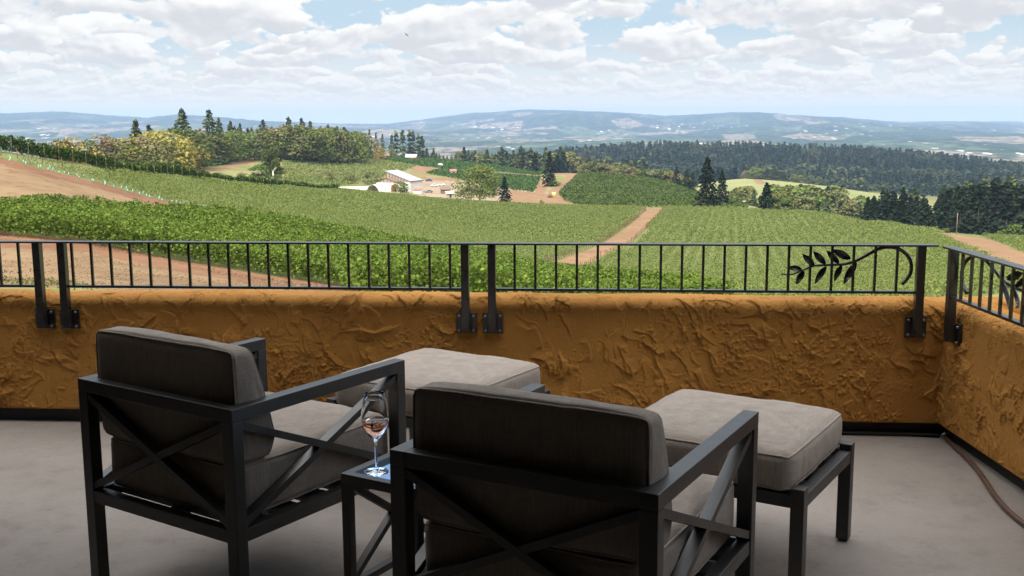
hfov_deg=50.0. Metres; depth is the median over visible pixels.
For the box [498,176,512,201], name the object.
fir tree
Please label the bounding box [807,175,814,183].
broadleaf tree
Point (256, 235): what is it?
vine row
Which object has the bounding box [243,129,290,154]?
broadleaf tree
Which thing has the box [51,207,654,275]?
vine row
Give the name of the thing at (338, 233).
vine row
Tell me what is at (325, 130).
broadleaf tree
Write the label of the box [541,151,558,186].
fir tree
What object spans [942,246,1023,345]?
railing
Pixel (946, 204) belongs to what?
fir tree
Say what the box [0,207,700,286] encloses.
vine row
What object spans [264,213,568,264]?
vine row
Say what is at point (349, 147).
broadleaf tree
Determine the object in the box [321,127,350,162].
broadleaf tree
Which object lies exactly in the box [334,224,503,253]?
vine row
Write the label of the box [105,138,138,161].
broadleaf tree
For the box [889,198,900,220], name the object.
fir tree
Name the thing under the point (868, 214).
fir tree
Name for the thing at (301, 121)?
fir tree
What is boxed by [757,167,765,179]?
fir tree
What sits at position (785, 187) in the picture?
broadleaf tree
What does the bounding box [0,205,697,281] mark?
vine row
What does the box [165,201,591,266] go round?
vine row
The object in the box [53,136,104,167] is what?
broadleaf tree
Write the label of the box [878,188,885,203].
fir tree
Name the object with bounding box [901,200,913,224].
fir tree
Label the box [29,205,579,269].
vine row
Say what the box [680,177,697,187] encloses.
broadleaf tree
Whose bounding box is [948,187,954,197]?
fir tree
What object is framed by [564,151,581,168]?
broadleaf tree
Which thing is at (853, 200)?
broadleaf tree
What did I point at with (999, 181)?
fir tree
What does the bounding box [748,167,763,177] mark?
fir tree
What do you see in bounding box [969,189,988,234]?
fir tree
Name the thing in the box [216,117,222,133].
fir tree
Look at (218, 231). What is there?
vine row
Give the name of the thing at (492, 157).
broadleaf tree
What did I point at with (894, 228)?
young vines
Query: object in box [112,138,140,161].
broadleaf tree
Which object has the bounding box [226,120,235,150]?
fir tree
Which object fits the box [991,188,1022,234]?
fir tree
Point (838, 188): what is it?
broadleaf tree
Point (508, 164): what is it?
fir tree
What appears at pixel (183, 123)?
fir tree
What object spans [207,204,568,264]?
vine row
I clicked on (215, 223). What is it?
vine row
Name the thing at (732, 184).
pale field
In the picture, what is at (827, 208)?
fir tree
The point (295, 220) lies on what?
vine row
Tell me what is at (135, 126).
fir tree
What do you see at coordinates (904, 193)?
fir tree
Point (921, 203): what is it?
fir tree
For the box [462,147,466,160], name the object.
fir tree
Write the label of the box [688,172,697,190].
fir tree
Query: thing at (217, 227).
vine row
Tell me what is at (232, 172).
ground
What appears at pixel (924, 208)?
fir tree
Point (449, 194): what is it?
shed
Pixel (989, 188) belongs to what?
fir tree
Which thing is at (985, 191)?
fir tree
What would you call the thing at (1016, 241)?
young vines
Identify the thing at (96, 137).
broadleaf tree
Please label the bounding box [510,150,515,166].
fir tree
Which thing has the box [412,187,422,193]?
lean to
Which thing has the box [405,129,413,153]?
fir tree
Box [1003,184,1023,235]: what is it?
fir tree
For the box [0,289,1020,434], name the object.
parapet wall
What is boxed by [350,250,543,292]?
vine row
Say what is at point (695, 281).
vine row
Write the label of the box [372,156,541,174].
distant vines
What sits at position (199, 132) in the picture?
broadleaf tree
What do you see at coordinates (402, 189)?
shrub
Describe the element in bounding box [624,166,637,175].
broadleaf tree
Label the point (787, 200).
broadleaf tree
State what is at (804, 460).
ottoman
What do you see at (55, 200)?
vine row
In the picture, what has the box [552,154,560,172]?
fir tree
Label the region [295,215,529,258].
vine row
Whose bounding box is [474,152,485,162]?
broadleaf tree
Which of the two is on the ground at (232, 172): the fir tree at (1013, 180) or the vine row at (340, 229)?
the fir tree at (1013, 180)
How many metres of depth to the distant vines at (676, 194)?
624.92 m
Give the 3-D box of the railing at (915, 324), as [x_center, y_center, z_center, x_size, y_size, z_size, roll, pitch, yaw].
[0.910,0.010,5.261,2.161,0.450,0.070,0,9,5]
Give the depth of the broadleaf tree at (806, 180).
1461.34 m
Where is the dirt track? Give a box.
[195,158,1023,264]
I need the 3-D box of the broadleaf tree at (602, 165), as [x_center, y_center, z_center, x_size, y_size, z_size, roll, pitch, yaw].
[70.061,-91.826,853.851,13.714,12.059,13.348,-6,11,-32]
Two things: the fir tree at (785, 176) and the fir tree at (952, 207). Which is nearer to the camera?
the fir tree at (952, 207)
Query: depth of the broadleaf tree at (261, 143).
731.27 m
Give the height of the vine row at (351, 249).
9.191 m
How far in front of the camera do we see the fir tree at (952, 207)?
424.92 m
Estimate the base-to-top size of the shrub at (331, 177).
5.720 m
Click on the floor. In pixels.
(925, 506)
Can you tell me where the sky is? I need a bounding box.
[0,0,1023,123]
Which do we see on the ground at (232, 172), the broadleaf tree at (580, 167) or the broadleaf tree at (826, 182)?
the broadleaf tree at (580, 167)
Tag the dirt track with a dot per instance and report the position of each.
(647, 215)
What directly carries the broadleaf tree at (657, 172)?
on the ground at (232, 172)
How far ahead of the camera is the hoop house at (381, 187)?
554.11 m
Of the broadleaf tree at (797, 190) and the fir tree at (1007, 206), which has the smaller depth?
the fir tree at (1007, 206)
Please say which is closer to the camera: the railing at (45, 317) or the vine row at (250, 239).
the railing at (45, 317)
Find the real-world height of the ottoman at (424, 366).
0.508 m
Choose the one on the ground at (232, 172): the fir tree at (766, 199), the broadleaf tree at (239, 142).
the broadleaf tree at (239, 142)
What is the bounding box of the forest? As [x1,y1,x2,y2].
[528,140,1023,196]
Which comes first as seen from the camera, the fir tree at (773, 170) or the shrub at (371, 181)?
the shrub at (371, 181)
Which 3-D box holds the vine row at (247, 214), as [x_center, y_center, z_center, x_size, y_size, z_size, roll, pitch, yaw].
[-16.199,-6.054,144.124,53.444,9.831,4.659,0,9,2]
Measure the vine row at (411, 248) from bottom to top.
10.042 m
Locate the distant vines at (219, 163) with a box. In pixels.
[198,156,251,167]
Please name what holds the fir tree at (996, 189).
on the ground at (232, 172)
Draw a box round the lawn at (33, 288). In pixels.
[0,287,440,291]
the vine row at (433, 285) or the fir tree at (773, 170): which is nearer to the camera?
the vine row at (433, 285)
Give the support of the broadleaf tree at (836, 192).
on the ground at (232, 172)
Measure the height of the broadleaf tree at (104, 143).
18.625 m
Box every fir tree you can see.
[129,119,143,147]
[146,124,152,137]
[174,108,196,150]
[202,110,229,164]
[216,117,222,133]
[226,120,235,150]
[236,123,243,140]
[255,120,274,158]
[285,117,299,141]
[299,118,305,128]
[380,134,385,150]
[387,135,395,156]
[393,130,399,156]
[399,130,406,156]
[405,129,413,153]
[408,130,416,153]
[415,132,421,153]
[417,147,421,157]
[420,135,424,153]
[424,147,429,157]
[430,148,435,157]
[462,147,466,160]
[465,150,471,161]
[472,150,476,161]
[481,149,492,164]
[495,147,506,165]
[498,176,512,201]
[506,153,511,166]
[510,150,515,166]
[514,152,522,168]
[517,145,525,166]
[521,152,529,169]
[524,148,535,169]
[528,152,542,172]
[539,147,552,173]
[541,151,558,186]
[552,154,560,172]
[556,151,571,172]
[557,146,566,169]
[603,156,609,163]
[637,157,648,169]
[670,166,682,185]
[682,169,691,188]
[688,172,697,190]
[690,156,721,207]
[712,169,731,204]
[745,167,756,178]
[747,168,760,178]
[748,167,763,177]
[749,191,757,206]
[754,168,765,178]
[756,182,776,209]
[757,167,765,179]
[765,168,770,179]
[766,168,772,179]
[769,168,776,179]
[773,170,781,180]
[782,170,788,181]
[823,197,831,213]
[830,197,836,213]
[852,205,860,218]
[855,201,861,218]
[859,196,870,219]
[863,199,877,220]
[864,204,874,220]
[865,196,878,217]
[876,199,891,221]
[877,196,883,211]
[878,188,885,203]
[878,199,889,220]
[885,190,901,219]
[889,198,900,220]
[891,193,911,223]
[899,187,909,211]
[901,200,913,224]
[907,194,915,215]
[909,196,919,222]
[912,187,920,200]
[912,198,923,222]
[912,206,921,225]
[914,201,935,226]
[921,205,938,227]
[930,199,945,229]
[932,187,945,221]
[933,190,945,221]
[937,188,957,227]
[937,196,957,229]
[942,195,963,231]
[946,187,975,233]
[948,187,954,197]
[952,184,960,211]
[961,180,970,190]
[963,190,979,232]
[967,186,992,234]
[969,182,976,194]
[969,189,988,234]
[972,185,990,232]
[981,177,989,187]
[981,181,1003,233]
[982,185,990,226]
[983,178,1005,227]
[988,196,1013,233]
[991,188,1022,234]
[995,183,1017,233]
[996,177,1003,201]
[1001,178,1011,192]
[1003,175,1016,188]
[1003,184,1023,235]
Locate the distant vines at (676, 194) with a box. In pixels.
[558,171,748,207]
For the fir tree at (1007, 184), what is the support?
on the ground at (232, 172)
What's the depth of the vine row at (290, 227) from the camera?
130.50 m
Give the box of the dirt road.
[0,158,374,291]
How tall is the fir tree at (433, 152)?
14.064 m
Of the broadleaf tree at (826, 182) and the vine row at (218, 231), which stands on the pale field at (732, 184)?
the broadleaf tree at (826, 182)
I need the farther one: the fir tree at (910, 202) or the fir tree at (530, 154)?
the fir tree at (530, 154)
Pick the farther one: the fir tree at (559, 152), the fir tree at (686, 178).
the fir tree at (559, 152)
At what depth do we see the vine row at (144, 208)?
123.74 m
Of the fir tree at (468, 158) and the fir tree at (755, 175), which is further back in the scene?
the fir tree at (755, 175)
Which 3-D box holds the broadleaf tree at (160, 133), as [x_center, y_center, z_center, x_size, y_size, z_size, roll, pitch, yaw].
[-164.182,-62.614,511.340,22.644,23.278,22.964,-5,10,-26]
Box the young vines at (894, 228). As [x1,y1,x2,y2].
[582,205,1022,296]
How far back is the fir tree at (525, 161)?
1099.42 m
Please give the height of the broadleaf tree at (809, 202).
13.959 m
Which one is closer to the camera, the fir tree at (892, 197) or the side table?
the side table
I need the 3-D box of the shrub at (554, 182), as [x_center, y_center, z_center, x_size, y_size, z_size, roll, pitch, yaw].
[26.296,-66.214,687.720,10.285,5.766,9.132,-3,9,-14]
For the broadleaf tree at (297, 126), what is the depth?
762.05 m
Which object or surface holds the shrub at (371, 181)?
on the ground at (232, 172)
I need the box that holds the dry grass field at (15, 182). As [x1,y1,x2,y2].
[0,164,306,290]
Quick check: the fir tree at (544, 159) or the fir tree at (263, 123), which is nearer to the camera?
the fir tree at (263, 123)
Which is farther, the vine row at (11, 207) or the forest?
the forest
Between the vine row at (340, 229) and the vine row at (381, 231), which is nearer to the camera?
the vine row at (340, 229)
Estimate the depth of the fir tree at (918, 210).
428.97 m
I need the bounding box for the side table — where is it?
[341,452,425,575]
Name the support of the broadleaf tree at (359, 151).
on the ground at (232, 172)
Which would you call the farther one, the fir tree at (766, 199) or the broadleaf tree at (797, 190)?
the broadleaf tree at (797, 190)
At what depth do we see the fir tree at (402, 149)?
1281.71 m
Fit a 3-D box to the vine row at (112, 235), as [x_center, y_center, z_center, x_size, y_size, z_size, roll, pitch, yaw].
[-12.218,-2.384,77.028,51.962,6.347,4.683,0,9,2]
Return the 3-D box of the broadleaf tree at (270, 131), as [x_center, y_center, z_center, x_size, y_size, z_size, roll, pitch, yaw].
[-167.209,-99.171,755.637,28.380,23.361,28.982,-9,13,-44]
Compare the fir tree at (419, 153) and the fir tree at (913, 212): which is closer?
the fir tree at (913, 212)
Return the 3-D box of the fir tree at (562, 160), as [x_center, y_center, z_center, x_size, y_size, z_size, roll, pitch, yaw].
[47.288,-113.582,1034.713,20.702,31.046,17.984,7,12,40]
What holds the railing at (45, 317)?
attached to the parapet wall at (860, 363)
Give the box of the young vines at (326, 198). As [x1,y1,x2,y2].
[0,151,643,261]
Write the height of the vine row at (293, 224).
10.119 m
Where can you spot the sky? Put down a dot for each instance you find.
(316, 61)
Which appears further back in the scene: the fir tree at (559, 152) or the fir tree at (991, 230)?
the fir tree at (559, 152)
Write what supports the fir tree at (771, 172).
on the pale field at (732, 184)
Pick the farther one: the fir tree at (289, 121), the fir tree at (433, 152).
the fir tree at (433, 152)
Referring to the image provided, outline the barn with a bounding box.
[375,170,423,191]
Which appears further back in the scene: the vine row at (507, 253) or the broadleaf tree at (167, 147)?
the broadleaf tree at (167, 147)
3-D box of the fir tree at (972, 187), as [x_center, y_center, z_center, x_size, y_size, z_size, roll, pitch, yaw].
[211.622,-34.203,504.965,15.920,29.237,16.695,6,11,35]
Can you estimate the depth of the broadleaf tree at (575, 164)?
1105.56 m
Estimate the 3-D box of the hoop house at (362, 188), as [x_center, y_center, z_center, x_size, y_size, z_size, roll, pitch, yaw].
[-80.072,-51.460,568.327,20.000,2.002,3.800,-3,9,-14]
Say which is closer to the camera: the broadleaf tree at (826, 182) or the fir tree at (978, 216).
the fir tree at (978, 216)
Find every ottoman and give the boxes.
[327,348,549,439]
[645,389,854,575]
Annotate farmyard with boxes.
[417,180,547,200]
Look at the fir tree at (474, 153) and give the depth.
1081.50 m
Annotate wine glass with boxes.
[361,391,388,474]
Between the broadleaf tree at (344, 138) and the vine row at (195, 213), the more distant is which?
the broadleaf tree at (344, 138)
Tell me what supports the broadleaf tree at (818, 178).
on the pale field at (732, 184)
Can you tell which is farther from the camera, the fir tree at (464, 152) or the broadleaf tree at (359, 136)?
the fir tree at (464, 152)
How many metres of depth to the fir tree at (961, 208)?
403.06 m
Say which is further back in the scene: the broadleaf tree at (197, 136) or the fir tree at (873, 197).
the broadleaf tree at (197, 136)
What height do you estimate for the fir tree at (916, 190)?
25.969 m
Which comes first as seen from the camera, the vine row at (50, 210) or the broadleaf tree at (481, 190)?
the vine row at (50, 210)
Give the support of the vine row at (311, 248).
on the vineyard ground at (13, 156)
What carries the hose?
on the floor
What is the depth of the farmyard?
628.09 m
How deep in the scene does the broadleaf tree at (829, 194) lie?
674.90 m
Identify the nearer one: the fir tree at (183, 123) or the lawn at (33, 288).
the lawn at (33, 288)
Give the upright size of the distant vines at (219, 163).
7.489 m
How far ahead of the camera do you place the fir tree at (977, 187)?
479.41 m
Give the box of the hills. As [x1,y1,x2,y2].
[0,109,1023,163]
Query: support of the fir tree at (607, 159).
on the ground at (232, 172)
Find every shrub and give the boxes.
[248,164,270,178]
[272,174,285,180]
[323,172,337,180]
[339,172,356,181]
[361,172,383,184]
[389,181,409,193]
[547,178,561,185]
[1003,224,1023,235]
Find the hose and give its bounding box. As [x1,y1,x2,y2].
[942,435,1023,526]
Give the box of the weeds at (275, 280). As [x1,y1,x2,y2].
[0,233,358,290]
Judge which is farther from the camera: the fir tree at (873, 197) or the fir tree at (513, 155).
the fir tree at (513, 155)
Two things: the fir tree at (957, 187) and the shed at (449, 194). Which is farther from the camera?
the shed at (449, 194)
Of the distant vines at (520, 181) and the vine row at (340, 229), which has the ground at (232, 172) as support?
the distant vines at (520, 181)
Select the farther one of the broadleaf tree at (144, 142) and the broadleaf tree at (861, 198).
the broadleaf tree at (861, 198)
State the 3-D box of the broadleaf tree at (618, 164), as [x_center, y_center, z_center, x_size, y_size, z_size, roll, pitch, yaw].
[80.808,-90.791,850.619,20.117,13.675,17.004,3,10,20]
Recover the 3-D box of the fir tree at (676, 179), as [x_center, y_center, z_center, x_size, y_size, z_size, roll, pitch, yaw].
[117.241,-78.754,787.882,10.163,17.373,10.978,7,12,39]
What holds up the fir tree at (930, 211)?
on the vineyard ground at (13, 156)
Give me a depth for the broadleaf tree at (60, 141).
457.92 m
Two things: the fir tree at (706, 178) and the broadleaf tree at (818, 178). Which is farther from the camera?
the broadleaf tree at (818, 178)
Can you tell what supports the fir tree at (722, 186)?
on the ground at (232, 172)
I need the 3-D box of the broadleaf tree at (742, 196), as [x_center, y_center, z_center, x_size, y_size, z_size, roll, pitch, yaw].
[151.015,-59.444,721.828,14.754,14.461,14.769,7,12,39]
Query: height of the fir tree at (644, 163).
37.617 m
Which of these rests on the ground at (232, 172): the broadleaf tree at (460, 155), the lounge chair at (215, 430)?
the broadleaf tree at (460, 155)
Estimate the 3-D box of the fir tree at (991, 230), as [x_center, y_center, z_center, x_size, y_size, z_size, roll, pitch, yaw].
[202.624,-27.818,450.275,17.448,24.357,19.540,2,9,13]
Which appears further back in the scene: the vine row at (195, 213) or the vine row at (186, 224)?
the vine row at (195, 213)
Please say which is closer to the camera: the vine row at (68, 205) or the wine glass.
the wine glass
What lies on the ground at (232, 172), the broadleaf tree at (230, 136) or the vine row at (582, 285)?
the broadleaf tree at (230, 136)
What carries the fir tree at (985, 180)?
on the ground at (232, 172)
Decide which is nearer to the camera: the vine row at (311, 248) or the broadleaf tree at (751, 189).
the vine row at (311, 248)
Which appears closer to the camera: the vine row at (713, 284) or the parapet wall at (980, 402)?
the parapet wall at (980, 402)
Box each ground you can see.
[0,152,1023,296]
[1,151,1020,300]
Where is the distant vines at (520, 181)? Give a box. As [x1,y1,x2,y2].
[426,167,540,191]
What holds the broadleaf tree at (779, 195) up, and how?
on the ground at (232, 172)
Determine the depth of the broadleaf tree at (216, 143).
669.93 m
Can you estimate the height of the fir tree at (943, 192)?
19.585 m
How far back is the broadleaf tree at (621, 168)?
845.23 m
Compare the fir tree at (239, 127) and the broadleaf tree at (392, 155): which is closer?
the fir tree at (239, 127)
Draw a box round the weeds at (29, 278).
[3,270,92,289]
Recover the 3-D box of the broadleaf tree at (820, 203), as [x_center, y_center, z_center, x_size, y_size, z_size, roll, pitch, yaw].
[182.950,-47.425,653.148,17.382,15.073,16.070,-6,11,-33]
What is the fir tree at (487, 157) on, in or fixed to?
on the ground at (232, 172)
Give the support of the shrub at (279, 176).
on the ground at (232, 172)
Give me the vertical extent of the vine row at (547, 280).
3.011 m
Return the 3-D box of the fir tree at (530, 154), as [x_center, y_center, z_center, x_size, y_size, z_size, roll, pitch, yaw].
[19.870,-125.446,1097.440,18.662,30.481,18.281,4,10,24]
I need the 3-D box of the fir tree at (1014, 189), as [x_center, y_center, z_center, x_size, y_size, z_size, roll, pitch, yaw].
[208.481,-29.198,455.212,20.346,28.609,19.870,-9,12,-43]
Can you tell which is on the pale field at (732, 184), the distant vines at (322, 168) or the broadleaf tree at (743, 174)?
the broadleaf tree at (743, 174)
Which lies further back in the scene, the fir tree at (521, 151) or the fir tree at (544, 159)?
the fir tree at (521, 151)
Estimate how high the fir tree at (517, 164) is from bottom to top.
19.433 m
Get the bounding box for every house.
[340,186,367,189]
[367,184,390,192]
[405,154,417,158]
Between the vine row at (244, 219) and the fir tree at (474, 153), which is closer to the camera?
the vine row at (244, 219)
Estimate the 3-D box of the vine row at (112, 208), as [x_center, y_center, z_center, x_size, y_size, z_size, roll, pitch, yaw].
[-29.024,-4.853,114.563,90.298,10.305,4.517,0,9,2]
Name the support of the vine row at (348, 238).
on the vineyard ground at (13, 156)
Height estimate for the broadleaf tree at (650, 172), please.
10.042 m
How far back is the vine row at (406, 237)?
169.62 m
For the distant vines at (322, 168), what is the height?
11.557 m
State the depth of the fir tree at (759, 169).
1450.29 m
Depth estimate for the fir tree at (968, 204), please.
433.05 m
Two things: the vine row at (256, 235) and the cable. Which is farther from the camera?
the vine row at (256, 235)
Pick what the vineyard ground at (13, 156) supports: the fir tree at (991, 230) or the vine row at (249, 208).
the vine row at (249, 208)
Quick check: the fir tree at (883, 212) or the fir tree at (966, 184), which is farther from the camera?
the fir tree at (966, 184)
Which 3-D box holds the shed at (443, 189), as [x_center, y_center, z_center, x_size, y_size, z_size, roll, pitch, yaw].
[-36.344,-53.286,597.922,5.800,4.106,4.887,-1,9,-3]
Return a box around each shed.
[440,186,450,193]
[444,191,454,197]
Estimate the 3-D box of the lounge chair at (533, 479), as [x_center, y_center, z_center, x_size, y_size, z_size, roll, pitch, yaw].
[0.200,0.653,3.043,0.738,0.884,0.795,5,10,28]
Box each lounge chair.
[78,326,405,575]
[390,382,758,575]
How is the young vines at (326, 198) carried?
on the vineyard ground at (13, 156)
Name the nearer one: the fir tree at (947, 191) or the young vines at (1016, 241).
the young vines at (1016, 241)
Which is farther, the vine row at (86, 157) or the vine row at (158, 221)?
the vine row at (86, 157)
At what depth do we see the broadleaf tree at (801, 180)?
1463.63 m
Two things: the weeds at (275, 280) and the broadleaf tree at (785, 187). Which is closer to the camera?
the weeds at (275, 280)
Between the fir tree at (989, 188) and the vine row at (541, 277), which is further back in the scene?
the fir tree at (989, 188)
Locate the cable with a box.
[842,431,938,437]
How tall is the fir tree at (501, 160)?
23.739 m
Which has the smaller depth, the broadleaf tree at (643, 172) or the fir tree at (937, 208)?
the fir tree at (937, 208)
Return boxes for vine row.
[0,135,339,189]
[0,196,646,270]
[0,198,588,269]
[0,199,642,274]
[0,204,676,276]
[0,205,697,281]
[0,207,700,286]
[0,212,705,288]
[2,201,609,272]
[5,205,669,276]
[5,206,697,280]
[6,203,669,275]
[9,210,696,276]
[14,203,563,270]
[15,202,677,273]
[17,205,583,271]
[20,193,633,272]
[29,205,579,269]
[43,204,677,273]
[48,208,684,274]
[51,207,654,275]
[68,195,633,270]
[94,194,580,268]
[111,198,616,269]
[122,200,585,268]
[132,198,608,268]
[144,201,600,267]
[155,201,593,267]
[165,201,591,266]
[181,202,569,265]
[196,205,554,263]
[200,206,574,264]
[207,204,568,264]
[226,206,533,261]
[231,208,550,263]
[242,207,575,264]
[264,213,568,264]
[265,211,557,262]
[281,215,540,259]
[285,214,531,259]
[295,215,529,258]
[305,217,502,254]
[307,219,499,253]
[322,260,712,293]
[333,261,725,293]
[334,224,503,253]
[336,266,739,294]
[340,255,635,293]
[343,257,557,292]
[344,257,569,292]
[346,256,542,292]
[347,259,549,292]
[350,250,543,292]
[413,237,516,254]
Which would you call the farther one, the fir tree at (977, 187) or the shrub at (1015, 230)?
the fir tree at (977, 187)
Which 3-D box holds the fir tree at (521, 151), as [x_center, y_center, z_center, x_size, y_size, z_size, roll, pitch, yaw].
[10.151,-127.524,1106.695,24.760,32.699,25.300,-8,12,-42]
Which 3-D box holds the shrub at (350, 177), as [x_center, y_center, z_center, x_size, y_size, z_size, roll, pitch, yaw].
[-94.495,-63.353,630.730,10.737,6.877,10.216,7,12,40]
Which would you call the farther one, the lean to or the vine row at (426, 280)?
the lean to
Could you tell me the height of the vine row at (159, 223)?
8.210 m
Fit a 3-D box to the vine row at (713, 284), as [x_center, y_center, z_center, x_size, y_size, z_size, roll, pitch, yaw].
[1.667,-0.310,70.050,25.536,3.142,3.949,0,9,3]
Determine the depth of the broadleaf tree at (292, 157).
755.03 m
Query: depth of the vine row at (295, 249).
84.20 m
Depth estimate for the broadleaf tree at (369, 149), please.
884.19 m
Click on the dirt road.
(176, 265)
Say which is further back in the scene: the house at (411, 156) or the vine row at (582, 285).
the house at (411, 156)
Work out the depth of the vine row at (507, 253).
176.35 m
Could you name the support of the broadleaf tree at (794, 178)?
on the pale field at (732, 184)
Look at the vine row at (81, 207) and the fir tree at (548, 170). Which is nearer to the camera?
the vine row at (81, 207)
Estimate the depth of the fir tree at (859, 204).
636.05 m
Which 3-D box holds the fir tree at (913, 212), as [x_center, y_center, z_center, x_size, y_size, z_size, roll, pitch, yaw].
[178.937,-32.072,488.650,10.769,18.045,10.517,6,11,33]
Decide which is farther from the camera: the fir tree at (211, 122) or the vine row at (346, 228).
the fir tree at (211, 122)
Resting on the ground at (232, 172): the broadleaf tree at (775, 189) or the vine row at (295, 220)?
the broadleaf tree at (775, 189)
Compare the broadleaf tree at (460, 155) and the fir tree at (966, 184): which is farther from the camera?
the broadleaf tree at (460, 155)
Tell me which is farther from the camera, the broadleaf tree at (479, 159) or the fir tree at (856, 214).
the broadleaf tree at (479, 159)
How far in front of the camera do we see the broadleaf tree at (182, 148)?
500.80 m
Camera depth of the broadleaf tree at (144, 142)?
487.94 m
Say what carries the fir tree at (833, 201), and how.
on the ground at (232, 172)
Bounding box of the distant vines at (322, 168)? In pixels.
[281,157,415,185]
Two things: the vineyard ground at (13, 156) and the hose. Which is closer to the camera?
the hose
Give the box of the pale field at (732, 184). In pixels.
[694,179,885,199]
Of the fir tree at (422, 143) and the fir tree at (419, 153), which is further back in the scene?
the fir tree at (422, 143)
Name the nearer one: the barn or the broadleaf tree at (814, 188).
the barn
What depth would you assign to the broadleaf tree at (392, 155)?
927.11 m
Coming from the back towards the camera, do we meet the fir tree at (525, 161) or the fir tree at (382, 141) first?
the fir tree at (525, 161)
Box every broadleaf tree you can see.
[41,138,78,162]
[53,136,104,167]
[65,139,109,167]
[85,134,121,154]
[91,136,129,168]
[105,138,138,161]
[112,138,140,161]
[112,143,163,164]
[126,137,168,162]
[130,130,159,151]
[135,140,178,165]
[136,128,181,165]
[158,131,199,172]
[166,127,212,164]
[172,129,213,166]
[172,135,210,170]
[194,128,221,162]
[203,135,228,162]
[211,132,238,161]
[214,131,246,159]
[221,130,261,161]
[237,132,258,159]
[239,134,266,159]
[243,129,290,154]
[255,127,287,158]
[260,146,284,177]
[263,133,305,160]
[270,125,311,159]
[279,123,325,160]
[281,139,300,160]
[291,126,325,160]
[299,134,330,160]
[306,139,336,161]
[311,127,339,161]
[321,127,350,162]
[326,129,355,161]
[328,140,355,161]
[332,131,369,162]
[349,131,370,159]
[363,138,373,157]
[364,138,379,156]
[373,146,387,158]
[388,147,397,157]
[450,163,501,200]
[453,151,464,160]
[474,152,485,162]
[488,154,493,163]
[539,151,566,165]
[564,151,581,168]
[565,150,586,172]
[576,163,590,172]
[586,161,601,172]
[597,162,607,172]
[599,164,614,173]
[607,162,625,173]
[614,164,630,174]
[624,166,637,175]
[639,169,651,176]
[646,170,660,178]
[654,169,669,179]
[661,170,674,181]
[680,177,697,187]
[730,187,751,204]
[735,186,758,204]
[741,170,748,178]
[760,184,783,195]
[769,188,781,204]
[771,190,794,209]
[777,185,799,197]
[779,196,796,210]
[789,174,798,181]
[789,186,816,209]
[792,194,815,210]
[797,175,803,182]
[802,177,808,183]
[803,185,821,196]
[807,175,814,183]
[813,176,823,184]
[813,195,830,211]
[815,192,837,207]
[823,179,829,185]
[823,185,847,195]
[828,188,849,202]
[831,195,856,216]
[851,198,860,209]
[852,195,865,207]
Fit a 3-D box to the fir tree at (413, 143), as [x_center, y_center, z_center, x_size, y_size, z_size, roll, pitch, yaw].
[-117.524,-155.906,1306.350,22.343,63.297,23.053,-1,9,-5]
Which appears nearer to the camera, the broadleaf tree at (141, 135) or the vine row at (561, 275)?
the vine row at (561, 275)
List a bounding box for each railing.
[0,240,55,327]
[44,240,476,332]
[477,242,938,337]
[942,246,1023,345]
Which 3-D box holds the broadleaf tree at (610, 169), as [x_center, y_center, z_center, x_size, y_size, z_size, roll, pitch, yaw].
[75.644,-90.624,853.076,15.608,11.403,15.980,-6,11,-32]
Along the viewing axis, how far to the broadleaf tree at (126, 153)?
468.26 m
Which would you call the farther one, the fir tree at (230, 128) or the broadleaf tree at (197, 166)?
the fir tree at (230, 128)
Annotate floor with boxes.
[0,419,1023,575]
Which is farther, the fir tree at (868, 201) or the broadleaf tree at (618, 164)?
the broadleaf tree at (618, 164)
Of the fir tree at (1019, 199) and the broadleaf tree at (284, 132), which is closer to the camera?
the fir tree at (1019, 199)
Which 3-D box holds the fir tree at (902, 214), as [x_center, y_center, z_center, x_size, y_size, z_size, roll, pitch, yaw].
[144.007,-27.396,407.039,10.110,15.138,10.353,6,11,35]
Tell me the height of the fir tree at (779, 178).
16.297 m
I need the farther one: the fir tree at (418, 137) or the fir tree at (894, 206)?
the fir tree at (418, 137)
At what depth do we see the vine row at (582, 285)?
67.29 m
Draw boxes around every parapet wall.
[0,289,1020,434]
[936,300,1023,489]
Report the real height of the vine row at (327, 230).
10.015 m
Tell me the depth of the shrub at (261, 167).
527.05 m
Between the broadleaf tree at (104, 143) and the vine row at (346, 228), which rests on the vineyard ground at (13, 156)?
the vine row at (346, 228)
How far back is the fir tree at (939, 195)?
484.59 m
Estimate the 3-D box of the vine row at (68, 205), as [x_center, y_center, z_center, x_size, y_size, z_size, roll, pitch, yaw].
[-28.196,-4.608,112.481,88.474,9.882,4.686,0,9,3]
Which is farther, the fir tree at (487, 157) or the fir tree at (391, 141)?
the fir tree at (391, 141)
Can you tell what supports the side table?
on the floor
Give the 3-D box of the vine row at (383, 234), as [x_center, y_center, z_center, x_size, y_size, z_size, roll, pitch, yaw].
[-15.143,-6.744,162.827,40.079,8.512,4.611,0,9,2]
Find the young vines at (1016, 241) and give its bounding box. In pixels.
[980,233,1023,251]

